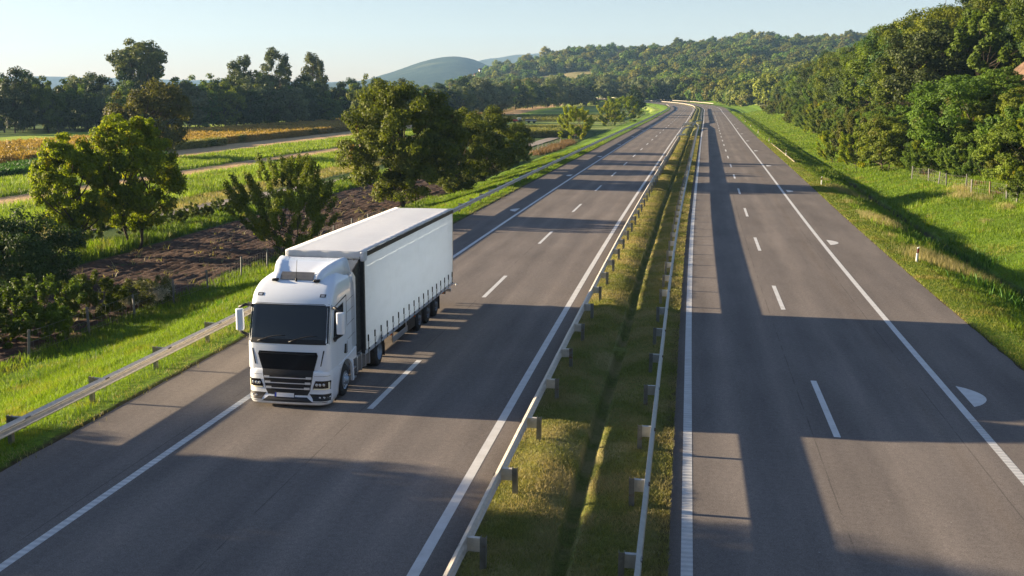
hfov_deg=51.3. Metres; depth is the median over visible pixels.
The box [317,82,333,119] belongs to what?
belt tree
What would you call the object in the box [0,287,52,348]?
hedge bush
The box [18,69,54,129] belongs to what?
belt tree
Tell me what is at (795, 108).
wood tree
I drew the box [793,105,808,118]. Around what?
bank bush
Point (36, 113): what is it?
belt tree
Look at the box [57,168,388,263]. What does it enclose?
field grass
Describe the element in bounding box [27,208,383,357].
wire fence
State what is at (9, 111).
tall tree
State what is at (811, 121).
bank bush
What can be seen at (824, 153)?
roadside bush
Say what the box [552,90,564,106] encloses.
belt tree
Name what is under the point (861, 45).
wood tree
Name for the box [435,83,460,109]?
belt tree
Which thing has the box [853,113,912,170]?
locust tree
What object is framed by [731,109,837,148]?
bank grass
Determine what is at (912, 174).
wire fence
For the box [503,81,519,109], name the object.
belt tree
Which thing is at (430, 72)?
hill
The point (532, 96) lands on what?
belt tree
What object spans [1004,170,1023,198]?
bank bush
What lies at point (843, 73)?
wood tree
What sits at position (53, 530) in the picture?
edge line
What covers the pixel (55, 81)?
mountain
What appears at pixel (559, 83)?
belt tree
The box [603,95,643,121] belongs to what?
roadside bush
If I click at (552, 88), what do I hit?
belt tree
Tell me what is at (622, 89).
belt tree
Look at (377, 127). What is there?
walnut tree
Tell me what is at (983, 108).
bank bush
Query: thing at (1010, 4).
wood tree
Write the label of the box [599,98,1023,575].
road
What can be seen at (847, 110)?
wood tree
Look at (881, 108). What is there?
wood tree
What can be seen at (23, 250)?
round bush
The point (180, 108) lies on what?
field tree
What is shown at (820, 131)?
bank bush
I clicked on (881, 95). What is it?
wood tree
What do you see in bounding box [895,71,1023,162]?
locust tree
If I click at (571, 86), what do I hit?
belt tree
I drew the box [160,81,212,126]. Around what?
belt tree
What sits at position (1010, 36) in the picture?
wood tree
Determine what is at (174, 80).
belt tree
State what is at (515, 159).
roadside bush
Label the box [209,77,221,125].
belt tree
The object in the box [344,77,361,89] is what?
belt tree
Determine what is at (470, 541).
guardrail
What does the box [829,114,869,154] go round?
roadside bush
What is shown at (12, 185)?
field grass
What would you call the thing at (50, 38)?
sky
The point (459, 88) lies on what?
belt tree
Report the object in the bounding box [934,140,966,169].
bank bush
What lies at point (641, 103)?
roadside tree
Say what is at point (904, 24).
wood tree
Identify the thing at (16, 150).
corn crop
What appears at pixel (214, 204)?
hedge bush
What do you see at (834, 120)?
bank bush
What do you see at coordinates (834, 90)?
wood tree
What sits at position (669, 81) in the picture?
belt tree
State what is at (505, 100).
belt tree
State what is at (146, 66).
tall tree
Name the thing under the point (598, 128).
ground
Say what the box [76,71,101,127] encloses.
belt tree
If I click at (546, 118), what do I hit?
corn crop
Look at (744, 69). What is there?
hillside wood
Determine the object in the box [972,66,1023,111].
locust tree
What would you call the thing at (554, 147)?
reddish weeds
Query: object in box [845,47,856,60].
wood tree
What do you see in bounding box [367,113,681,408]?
lane line
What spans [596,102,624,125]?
roadside bush
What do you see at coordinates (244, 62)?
poplar tree
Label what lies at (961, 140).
bank bush
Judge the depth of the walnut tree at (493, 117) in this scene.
142.77 m
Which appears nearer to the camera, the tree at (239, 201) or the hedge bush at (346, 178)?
the tree at (239, 201)
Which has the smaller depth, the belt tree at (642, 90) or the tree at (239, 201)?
the tree at (239, 201)
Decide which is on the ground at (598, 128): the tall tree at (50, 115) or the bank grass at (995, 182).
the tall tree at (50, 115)
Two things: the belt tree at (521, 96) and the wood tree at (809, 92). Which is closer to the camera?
the wood tree at (809, 92)
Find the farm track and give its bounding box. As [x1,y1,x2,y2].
[41,137,558,237]
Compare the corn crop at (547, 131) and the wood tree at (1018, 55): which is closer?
the wood tree at (1018, 55)
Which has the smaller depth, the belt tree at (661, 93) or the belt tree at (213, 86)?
the belt tree at (213, 86)
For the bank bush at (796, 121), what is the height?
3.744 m
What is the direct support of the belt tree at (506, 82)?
on the ground at (598, 128)
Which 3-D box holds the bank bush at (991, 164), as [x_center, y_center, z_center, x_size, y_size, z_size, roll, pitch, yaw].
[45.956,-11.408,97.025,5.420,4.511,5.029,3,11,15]
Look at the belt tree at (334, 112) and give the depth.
410.76 m
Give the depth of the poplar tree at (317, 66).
421.35 m
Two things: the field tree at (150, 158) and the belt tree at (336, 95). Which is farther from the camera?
the belt tree at (336, 95)
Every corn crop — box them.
[0,112,485,162]
[113,137,227,151]
[462,113,618,121]
[491,123,587,137]
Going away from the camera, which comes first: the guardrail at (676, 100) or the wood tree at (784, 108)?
the wood tree at (784, 108)
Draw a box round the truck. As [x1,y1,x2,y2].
[235,207,456,405]
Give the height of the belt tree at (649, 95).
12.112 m
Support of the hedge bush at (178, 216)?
on the ground at (598, 128)
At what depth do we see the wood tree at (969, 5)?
192.39 m
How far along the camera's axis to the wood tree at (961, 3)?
195.78 m
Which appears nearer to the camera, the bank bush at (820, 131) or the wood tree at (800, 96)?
the bank bush at (820, 131)
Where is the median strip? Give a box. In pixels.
[456,98,702,575]
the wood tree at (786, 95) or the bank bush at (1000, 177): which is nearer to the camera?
the bank bush at (1000, 177)
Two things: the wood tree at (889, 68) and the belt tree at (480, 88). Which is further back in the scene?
the belt tree at (480, 88)
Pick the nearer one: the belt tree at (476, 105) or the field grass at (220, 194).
the field grass at (220, 194)
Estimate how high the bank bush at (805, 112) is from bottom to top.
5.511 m
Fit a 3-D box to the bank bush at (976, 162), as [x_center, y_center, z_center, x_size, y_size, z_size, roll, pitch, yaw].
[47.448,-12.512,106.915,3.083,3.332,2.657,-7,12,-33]
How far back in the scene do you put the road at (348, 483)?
28.81 m
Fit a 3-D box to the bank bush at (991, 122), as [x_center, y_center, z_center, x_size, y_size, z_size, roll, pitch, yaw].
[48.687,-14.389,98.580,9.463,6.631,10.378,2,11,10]
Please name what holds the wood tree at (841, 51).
on the ground at (598, 128)
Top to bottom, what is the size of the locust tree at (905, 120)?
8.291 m
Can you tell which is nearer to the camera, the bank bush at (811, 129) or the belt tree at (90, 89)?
the bank bush at (811, 129)
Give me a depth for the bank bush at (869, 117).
162.83 m
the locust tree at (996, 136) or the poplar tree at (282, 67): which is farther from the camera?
the poplar tree at (282, 67)
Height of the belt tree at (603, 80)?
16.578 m
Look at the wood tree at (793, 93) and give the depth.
337.88 m
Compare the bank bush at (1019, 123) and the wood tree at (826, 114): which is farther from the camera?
the wood tree at (826, 114)
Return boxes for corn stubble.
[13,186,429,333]
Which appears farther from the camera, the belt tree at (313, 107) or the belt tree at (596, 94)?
the belt tree at (596, 94)
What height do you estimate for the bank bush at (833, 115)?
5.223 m
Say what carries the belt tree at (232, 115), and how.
on the ground at (598, 128)
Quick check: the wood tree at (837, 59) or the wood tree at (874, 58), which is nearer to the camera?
the wood tree at (874, 58)
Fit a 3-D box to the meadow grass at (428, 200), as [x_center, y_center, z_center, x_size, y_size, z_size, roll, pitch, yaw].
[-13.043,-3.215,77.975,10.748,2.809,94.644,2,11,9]
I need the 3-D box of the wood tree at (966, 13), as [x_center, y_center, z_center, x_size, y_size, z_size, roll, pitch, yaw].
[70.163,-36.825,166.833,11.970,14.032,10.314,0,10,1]
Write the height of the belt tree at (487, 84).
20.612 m
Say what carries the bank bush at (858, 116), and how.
on the verge at (754, 108)
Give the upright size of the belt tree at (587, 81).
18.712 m
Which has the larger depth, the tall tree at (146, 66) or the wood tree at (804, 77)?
the tall tree at (146, 66)
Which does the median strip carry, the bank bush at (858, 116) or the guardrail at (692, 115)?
the guardrail at (692, 115)
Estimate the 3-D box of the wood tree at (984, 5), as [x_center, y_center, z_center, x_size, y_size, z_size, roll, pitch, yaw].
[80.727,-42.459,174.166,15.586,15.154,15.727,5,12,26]
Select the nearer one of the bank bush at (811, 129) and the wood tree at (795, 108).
the bank bush at (811, 129)
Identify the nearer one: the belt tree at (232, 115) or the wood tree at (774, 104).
the belt tree at (232, 115)
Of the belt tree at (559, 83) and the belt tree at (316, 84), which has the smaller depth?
the belt tree at (316, 84)
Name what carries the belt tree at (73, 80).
on the ground at (598, 128)
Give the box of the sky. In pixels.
[0,0,962,81]
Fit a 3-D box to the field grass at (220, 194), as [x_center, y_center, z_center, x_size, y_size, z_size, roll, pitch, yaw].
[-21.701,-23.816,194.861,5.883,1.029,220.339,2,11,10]
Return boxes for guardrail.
[0,105,668,443]
[443,136,680,575]
[606,98,695,119]
[611,97,712,103]
[618,123,698,575]
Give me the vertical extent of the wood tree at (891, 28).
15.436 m
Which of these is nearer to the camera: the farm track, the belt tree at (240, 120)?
the farm track
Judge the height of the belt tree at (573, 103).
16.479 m
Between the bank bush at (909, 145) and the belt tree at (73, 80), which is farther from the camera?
the belt tree at (73, 80)
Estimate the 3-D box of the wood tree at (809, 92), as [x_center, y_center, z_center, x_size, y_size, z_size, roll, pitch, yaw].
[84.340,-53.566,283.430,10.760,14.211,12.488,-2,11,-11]
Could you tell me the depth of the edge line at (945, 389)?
44.47 m
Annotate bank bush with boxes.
[783,113,793,122]
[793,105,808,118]
[793,115,802,126]
[797,114,808,128]
[800,105,832,129]
[802,108,809,115]
[803,116,816,133]
[806,101,829,112]
[816,127,831,135]
[819,118,832,131]
[824,110,850,124]
[829,124,843,133]
[832,116,841,124]
[837,107,861,127]
[851,111,878,134]
[856,104,881,112]
[856,110,894,126]
[878,101,906,114]
[900,141,937,166]
[902,147,945,174]
[910,127,942,160]
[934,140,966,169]
[935,142,994,177]
[951,121,986,161]
[956,100,1004,142]
[960,96,1006,131]
[967,150,993,175]
[974,108,1022,152]
[982,104,1023,154]
[983,141,1023,179]
[995,164,1023,192]
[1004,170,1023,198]
[1017,118,1023,134]
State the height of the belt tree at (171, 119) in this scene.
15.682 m
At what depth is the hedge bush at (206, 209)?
102.20 m
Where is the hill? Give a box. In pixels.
[328,56,489,89]
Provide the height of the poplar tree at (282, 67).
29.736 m
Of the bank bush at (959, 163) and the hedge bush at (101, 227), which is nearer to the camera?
the hedge bush at (101, 227)
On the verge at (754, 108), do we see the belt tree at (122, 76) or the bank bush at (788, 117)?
the bank bush at (788, 117)
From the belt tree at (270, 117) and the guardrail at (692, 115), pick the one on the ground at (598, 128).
the belt tree at (270, 117)
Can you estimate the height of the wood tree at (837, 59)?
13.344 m
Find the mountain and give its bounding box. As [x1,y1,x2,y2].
[2,53,542,88]
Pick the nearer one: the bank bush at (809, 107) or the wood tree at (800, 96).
the bank bush at (809, 107)
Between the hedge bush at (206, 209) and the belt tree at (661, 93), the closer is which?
the hedge bush at (206, 209)
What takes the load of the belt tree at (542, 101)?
on the ground at (598, 128)
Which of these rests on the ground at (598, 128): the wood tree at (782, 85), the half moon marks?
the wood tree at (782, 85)
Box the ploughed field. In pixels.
[0,165,497,367]
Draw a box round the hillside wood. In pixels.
[444,29,872,106]
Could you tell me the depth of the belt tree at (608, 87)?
730.37 m
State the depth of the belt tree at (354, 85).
432.01 m
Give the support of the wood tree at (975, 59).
on the ground at (598, 128)
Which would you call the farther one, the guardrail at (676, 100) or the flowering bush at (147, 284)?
the guardrail at (676, 100)
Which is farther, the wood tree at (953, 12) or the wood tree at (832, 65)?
the wood tree at (832, 65)
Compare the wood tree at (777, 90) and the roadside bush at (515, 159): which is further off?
the wood tree at (777, 90)
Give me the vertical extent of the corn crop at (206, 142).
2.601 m
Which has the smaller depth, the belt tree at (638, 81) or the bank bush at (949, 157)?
the bank bush at (949, 157)
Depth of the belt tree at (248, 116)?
365.75 m
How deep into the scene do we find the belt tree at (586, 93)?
708.42 m
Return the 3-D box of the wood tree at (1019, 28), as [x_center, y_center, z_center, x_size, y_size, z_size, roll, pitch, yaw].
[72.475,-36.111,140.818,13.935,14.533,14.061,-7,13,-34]
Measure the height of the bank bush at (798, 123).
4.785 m
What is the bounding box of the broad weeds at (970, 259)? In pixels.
[9,215,1023,387]
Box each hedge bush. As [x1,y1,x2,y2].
[0,272,88,328]
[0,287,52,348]
[4,299,74,341]
[60,269,129,319]
[64,220,109,242]
[115,213,155,233]
[152,208,188,225]
[183,202,214,218]
[207,198,233,212]
[270,188,285,198]
[336,175,351,181]
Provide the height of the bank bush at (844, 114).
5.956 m
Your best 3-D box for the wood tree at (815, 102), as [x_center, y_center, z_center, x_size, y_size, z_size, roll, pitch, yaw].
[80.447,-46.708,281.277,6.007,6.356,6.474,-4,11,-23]
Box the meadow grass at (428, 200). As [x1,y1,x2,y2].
[0,180,504,417]
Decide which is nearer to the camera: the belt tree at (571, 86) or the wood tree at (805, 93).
the wood tree at (805, 93)
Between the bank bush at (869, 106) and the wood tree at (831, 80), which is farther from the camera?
the wood tree at (831, 80)
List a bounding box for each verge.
[0,99,669,471]
[595,96,1023,370]
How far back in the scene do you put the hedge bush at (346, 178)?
140.53 m
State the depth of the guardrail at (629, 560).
30.16 m
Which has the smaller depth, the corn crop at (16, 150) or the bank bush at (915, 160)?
the bank bush at (915, 160)
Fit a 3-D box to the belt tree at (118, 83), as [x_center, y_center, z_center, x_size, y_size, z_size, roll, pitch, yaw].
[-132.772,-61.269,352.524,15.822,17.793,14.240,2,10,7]
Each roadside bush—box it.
[505,141,532,160]
[556,106,594,138]
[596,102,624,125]
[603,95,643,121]
[816,130,854,162]
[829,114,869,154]
[838,131,884,167]
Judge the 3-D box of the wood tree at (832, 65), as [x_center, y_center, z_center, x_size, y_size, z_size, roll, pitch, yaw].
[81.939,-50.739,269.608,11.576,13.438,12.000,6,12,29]
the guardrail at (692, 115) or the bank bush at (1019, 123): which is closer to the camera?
the bank bush at (1019, 123)
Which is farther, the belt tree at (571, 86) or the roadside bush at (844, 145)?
the belt tree at (571, 86)
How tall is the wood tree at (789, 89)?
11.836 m
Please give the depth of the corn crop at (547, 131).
289.66 m
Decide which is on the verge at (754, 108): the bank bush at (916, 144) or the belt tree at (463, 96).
the bank bush at (916, 144)
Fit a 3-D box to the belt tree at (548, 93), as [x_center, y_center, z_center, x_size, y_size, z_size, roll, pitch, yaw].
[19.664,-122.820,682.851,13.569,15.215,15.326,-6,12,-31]
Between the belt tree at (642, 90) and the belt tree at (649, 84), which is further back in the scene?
the belt tree at (649, 84)
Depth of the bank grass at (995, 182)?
101.12 m
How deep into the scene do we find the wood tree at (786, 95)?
385.95 m
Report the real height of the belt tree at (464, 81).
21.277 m
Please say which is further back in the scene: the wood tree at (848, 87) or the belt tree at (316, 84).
the belt tree at (316, 84)
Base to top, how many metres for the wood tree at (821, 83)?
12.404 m
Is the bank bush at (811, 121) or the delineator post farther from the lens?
the bank bush at (811, 121)
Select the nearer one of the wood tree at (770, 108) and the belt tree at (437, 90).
the wood tree at (770, 108)
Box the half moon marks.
[510,114,986,406]
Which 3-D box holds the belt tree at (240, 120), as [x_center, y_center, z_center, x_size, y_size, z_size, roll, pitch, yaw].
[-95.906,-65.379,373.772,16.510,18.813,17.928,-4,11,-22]
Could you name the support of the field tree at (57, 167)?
on the ground at (598, 128)
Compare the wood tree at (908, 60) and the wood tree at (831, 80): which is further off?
the wood tree at (831, 80)
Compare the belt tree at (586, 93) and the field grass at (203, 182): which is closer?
the field grass at (203, 182)
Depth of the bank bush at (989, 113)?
115.39 m
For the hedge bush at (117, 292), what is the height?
2.945 m
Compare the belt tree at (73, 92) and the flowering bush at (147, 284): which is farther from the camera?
the belt tree at (73, 92)
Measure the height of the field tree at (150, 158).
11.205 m
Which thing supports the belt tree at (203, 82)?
on the ground at (598, 128)
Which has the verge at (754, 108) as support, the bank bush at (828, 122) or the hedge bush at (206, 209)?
the bank bush at (828, 122)
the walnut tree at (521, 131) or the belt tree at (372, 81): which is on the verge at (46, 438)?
the walnut tree at (521, 131)
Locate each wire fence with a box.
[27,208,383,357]
[911,166,1022,202]
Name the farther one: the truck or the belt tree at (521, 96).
the belt tree at (521, 96)
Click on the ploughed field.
(177, 257)
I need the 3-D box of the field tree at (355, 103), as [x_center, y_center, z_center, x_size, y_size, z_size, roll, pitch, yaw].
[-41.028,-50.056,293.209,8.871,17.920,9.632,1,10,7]
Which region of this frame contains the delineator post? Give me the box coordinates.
[916,247,918,261]
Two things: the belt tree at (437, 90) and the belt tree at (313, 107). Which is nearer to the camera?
the belt tree at (313, 107)
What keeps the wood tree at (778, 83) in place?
on the ground at (598, 128)
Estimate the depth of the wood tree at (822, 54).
411.68 m
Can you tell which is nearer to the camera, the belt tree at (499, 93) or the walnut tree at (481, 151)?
the walnut tree at (481, 151)
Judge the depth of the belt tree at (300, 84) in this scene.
399.78 m
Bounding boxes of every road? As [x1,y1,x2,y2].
[0,99,694,575]
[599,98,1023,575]
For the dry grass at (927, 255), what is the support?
on the verge at (754, 108)
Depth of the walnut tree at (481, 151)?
125.94 m
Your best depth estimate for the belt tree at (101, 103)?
331.66 m
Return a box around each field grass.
[0,128,423,196]
[0,147,373,229]
[1,141,469,237]
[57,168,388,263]
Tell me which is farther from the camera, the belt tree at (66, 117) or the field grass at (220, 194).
the belt tree at (66, 117)
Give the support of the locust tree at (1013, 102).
on the ground at (598, 128)
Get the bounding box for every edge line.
[0,394,250,570]
[407,103,693,575]
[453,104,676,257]
[680,102,973,417]
[681,327,692,575]
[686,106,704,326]
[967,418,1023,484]
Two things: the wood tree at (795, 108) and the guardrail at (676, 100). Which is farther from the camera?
the guardrail at (676, 100)
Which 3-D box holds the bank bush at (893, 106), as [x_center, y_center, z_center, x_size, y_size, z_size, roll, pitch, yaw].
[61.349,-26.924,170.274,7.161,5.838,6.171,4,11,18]
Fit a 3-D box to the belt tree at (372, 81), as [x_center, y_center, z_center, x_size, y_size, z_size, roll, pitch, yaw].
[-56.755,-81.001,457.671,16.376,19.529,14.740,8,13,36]
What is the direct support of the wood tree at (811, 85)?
on the ground at (598, 128)
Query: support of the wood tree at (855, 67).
on the ground at (598, 128)
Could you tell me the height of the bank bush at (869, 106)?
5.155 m
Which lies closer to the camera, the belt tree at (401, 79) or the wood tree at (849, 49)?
the wood tree at (849, 49)
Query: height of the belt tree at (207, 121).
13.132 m
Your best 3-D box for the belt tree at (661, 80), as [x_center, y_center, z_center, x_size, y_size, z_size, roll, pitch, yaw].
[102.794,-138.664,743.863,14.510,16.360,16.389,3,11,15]
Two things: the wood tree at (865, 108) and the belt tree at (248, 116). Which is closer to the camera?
the wood tree at (865, 108)
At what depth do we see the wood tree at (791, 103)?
313.95 m
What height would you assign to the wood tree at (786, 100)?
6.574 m
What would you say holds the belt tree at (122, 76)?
on the ground at (598, 128)
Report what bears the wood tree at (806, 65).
on the ground at (598, 128)
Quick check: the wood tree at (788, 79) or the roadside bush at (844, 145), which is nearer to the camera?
the roadside bush at (844, 145)
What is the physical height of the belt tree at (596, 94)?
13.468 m
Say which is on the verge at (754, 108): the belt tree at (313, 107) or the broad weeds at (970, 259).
the broad weeds at (970, 259)
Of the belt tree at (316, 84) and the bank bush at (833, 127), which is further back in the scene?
the belt tree at (316, 84)
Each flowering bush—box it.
[108,276,170,309]
[148,274,175,298]
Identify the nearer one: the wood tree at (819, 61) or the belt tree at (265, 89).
the wood tree at (819, 61)
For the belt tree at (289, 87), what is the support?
on the ground at (598, 128)
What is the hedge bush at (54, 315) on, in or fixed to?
on the ground at (598, 128)
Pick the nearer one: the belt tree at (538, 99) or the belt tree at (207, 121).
the belt tree at (207, 121)
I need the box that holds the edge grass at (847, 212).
[757,136,1023,368]
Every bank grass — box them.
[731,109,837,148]
[909,159,1023,210]
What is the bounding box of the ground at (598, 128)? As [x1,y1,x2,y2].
[0,62,1023,376]
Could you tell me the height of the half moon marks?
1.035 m
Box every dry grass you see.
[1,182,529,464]
[817,177,1015,289]
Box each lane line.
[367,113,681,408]
[714,115,840,436]
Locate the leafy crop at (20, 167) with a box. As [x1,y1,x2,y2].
[0,150,169,176]
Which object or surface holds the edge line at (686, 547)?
on the road at (908, 472)
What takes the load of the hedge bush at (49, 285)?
on the ground at (598, 128)
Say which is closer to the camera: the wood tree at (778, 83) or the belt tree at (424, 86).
the wood tree at (778, 83)
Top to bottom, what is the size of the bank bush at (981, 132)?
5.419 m
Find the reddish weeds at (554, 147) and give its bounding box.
[530,138,1005,195]
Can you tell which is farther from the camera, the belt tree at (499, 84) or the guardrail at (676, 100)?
the guardrail at (676, 100)
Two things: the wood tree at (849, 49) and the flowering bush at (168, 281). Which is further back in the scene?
the wood tree at (849, 49)
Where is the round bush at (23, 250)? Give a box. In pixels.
[0,205,88,296]
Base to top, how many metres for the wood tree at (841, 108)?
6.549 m
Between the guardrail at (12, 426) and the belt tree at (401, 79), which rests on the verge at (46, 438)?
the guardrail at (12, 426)
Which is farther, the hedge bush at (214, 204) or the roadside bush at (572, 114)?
the roadside bush at (572, 114)
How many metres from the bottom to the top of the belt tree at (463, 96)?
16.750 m
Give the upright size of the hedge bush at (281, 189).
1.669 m
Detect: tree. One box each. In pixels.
[0,66,34,132]
[0,107,20,132]
[5,85,41,131]
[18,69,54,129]
[26,132,117,253]
[29,76,72,132]
[36,85,75,131]
[59,78,97,129]
[60,74,95,127]
[71,92,100,130]
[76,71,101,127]
[78,74,107,126]
[87,112,187,247]
[92,84,128,121]
[94,75,121,123]
[102,77,194,151]
[104,37,167,92]
[105,80,149,117]
[112,70,144,104]
[148,82,192,126]
[159,72,186,124]
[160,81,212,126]
[185,74,217,127]
[190,90,222,127]
[201,73,237,125]
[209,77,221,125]
[211,81,246,125]
[218,74,260,125]
[222,152,340,255]
[226,54,260,123]
[236,89,265,124]
[240,74,284,122]
[258,91,284,122]
[259,46,291,91]
[261,79,291,121]
[287,73,322,119]
[294,91,318,120]
[300,52,329,95]
[308,81,328,119]
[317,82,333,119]
[317,91,346,120]
[329,81,352,118]
[334,77,469,207]
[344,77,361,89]
[346,73,376,111]
[346,84,361,114]
[366,76,389,93]
[393,77,413,108]
[410,80,424,94]
[416,85,430,111]
[422,87,451,113]
[423,116,502,193]
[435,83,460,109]
[449,84,475,111]
[450,76,475,94]
[453,86,477,113]
[454,104,526,181]
[461,86,479,112]
[468,83,492,113]
[471,77,499,110]
[491,82,502,107]
[491,119,534,171]
[492,85,512,111]
[494,80,516,110]
[496,83,512,108]
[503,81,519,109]
[509,79,528,109]
[522,82,537,108]
[523,83,536,108]
[526,80,544,107]
[530,86,545,107]
[537,79,558,107]
[538,84,554,106]
[541,74,570,106]
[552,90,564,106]
[562,81,579,106]
[568,86,583,105]
[573,85,594,105]
[577,78,596,103]
[588,85,600,104]
[596,77,618,97]
[599,83,616,99]
[617,83,631,97]
[626,84,646,115]
[630,77,644,96]
[636,85,650,99]
[644,81,658,99]
[645,83,660,99]
[653,78,665,91]
[655,82,665,100]
[660,76,678,96]
[764,103,778,114]
[767,80,783,96]
[770,93,783,108]
[772,81,783,101]
[779,81,785,96]
[779,98,790,111]
[779,99,789,115]
[780,71,798,94]
[781,81,793,99]
[785,76,806,98]
[786,99,805,115]
[790,68,811,98]
[791,101,807,114]
[795,63,820,100]
[796,61,814,71]
[797,81,807,99]
[802,88,812,101]
[804,99,817,108]
[806,59,836,99]
[807,66,837,102]
[809,49,828,65]
[809,54,834,75]
[812,57,840,75]
[812,60,840,96]
[812,66,839,104]
[816,107,838,128]
[823,64,852,103]
[828,75,856,107]
[829,47,850,58]
[832,68,875,109]
[833,51,864,108]
[834,98,868,117]
[837,104,861,120]
[845,37,906,108]
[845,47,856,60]
[845,106,875,130]
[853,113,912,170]
[854,25,886,56]
[855,25,921,104]
[865,20,915,48]
[865,48,913,106]
[865,105,900,118]
[876,19,982,103]
[877,39,957,105]
[880,105,934,151]
[882,7,961,50]
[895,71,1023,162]
[907,5,990,67]
[923,6,997,76]
[928,4,972,19]
[935,0,973,15]
[944,2,1023,77]
[957,0,1018,68]
[970,119,1023,184]
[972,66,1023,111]
[987,7,1023,65]
[998,86,1023,120]
[999,0,1023,56]
[999,6,1023,59]
[1000,0,1021,12]
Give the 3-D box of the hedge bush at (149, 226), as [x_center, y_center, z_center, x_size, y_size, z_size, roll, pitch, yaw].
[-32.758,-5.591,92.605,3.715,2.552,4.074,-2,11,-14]
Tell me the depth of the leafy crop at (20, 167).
158.62 m
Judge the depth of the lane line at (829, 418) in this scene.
33.77 m
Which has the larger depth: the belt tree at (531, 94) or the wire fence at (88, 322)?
the belt tree at (531, 94)
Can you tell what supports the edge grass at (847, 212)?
on the verge at (754, 108)
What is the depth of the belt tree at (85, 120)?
327.31 m
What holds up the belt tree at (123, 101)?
on the ground at (598, 128)
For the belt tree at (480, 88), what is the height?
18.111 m
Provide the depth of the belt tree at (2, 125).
313.90 m

